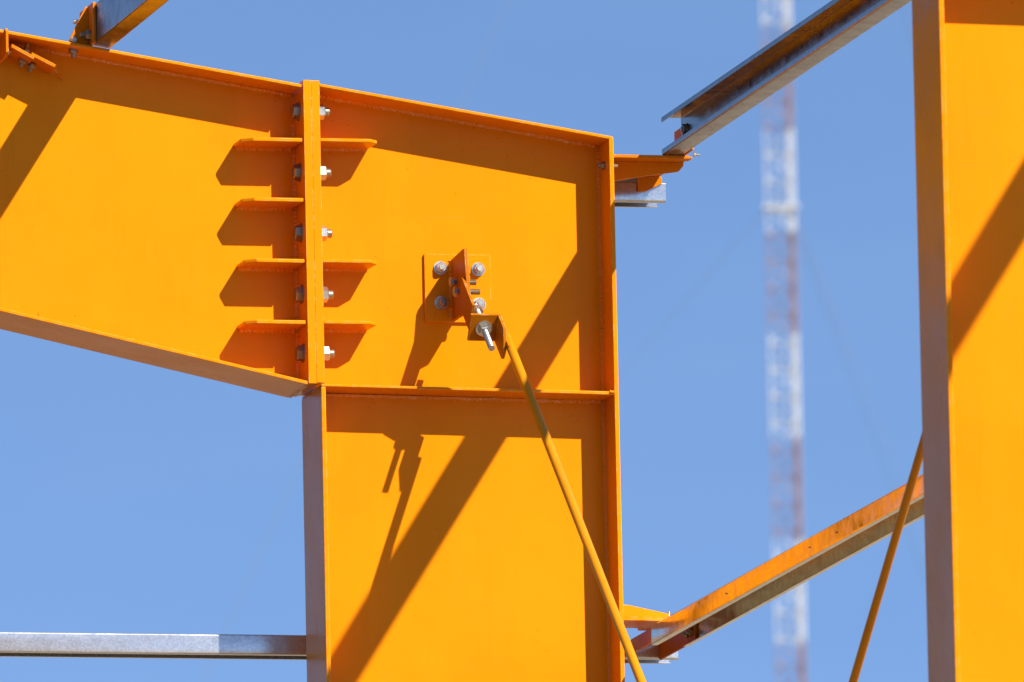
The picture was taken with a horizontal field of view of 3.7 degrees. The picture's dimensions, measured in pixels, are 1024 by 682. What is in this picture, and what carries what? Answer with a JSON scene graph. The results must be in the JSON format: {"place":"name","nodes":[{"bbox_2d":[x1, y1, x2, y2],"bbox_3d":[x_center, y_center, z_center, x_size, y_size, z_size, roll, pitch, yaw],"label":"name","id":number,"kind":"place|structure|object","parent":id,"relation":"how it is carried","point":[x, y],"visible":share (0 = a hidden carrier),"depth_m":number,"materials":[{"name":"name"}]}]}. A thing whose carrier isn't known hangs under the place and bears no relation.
{"place":"outdoors","nodes":[
{"label":"outdoors","id":0,"kind":"place"},
{"bbox_2d":[0,0,927,681],"label":"sky","id":1,"kind":"structure","parent":0,"point":[136,497],"materials":[{"name":"blue"}]},
{"bbox_2d":[912,0,1023,681],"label":"steel column","id":2,"kind":"structure","parent":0,"point":[968,63],"depth_m":35.92,"materials":[{"name":"orange metal"}]},
{"bbox_2d":[849,434,922,681],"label":"tie rod","id":3,"kind":"object","parent":2,"relation":"attached to","point":[887,565],"depth_m":37.88,"materials":[{"name":"yellow paint"}]},
{"label":"ground","id":4,"kind":"structure","parent":0,"visible":0},
{"bbox_2d":[291,80,624,681],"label":"steel column","id":5,"kind":"structure","parent":4,"relation":"on","point":[442,541],"depth_m":42.19,"materials":[{"name":"orange metal"}]},
{"bbox_2d":[0,29,316,397],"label":"roof rafter","id":6,"kind":"object","parent":5,"relation":"attached to","point":[154,211],"visible":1,"depth_m":42.08,"materials":[{"name":"orange paint"}]},
{"bbox_2d":[0,28,63,80],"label":"roof brace fitting","id":7,"kind":"object","parent":6,"relation":"attached to","point":[24,56],"visible":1,"depth_m":41.99,"materials":[{"name":"orange paint"}]},
{"bbox_2d":[69,2,95,45],"bbox_3d":[-1.141,-0.824,42.053,0.060,0.110,0.170,1,-9,-13],"label":"purlin cleat","id":8,"kind":"object","parent":6,"relation":"attached to","point":[84,32],"visible":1,"depth_m":42.02,"materials":[{"name":"orange paint"}]},
{"bbox_2d":[93,0,168,48],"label":"roof purlin","id":9,"kind":"object","parent":6,"relation":"on","point":[117,21],"visible":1,"depth_m":41.75,"materials":[{"name":"metal"}]},
{"bbox_2d":[423,248,491,328],"bbox_3d":[-0.112,-0.131,42.108,0.180,0.239,0.279,1,-9,-13],"label":"brace bracket","id":10,"kind":"object","parent":5,"relation":"attached to","point":[457,287],"visible":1,"depth_m":42.22,"materials":[{"name":"orange metal"}]},
{"bbox_2d":[467,304,645,681],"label":"tie rod","id":11,"kind":"object","parent":10,"relation":"attached to","point":[488,328],"visible":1,"depth_m":41.43,"materials":[{"name":"orange paint"}]},
{"bbox_2d":[614,128,699,191],"bbox_3d":[0.338,-0.476,42.511,0.239,0.145,0.495,1,-9,-13],"label":"girt bracket","id":12,"kind":"object","parent":5,"relation":"attached to","point":[645,172],"visible":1,"depth_m":42.41,"materials":[{"name":"orange metal"}]},
{"bbox_2d":[614,182,665,207],"bbox_3d":[-3.250,-0.446,41.857,7.500,0.054,0.102,1,-9,-13],"label":"end wall girt","id":13,"kind":"object","parent":12,"relation":"attached to","point":[626,194],"visible":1,"depth_m":42.66,"materials":[{"name":"silver metal"}]},
{"bbox_2d":[661,0,911,155],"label":"side girt","id":14,"kind":"object","parent":12,"relation":"attached to","point":[783,60],"visible":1,"depth_m":41.35,"materials":[{"name":"grey metal"}]},
{"bbox_2d":[623,600,696,659],"bbox_3d":[0.360,0.753,42.268,0.206,0.127,0.408,1,-9,-13],"label":"girt bracket","id":15,"kind":"object","parent":5,"relation":"attached to","point":[642,619],"visible":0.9,"depth_m":42.21,"materials":[{"name":"orange metal"}]},
{"bbox_2d":[0,632,677,663],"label":"end wall girt","id":16,"kind":"object","parent":15,"relation":"attached to","point":[150,645],"visible":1,"depth_m":42.18,"materials":[{"name":"metal"}]},
{"bbox_2d":[651,474,923,646],"bbox_3d":[1.868,-0.173,36.123,0.107,0.055,12.600,1,-9,-13],"label":"side girt","id":17,"kind":"object","parent":15,"relation":"attached to","point":[833,545],"visible":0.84,"depth_m":40.89,"materials":[{"name":"orange metal"}]}
]}

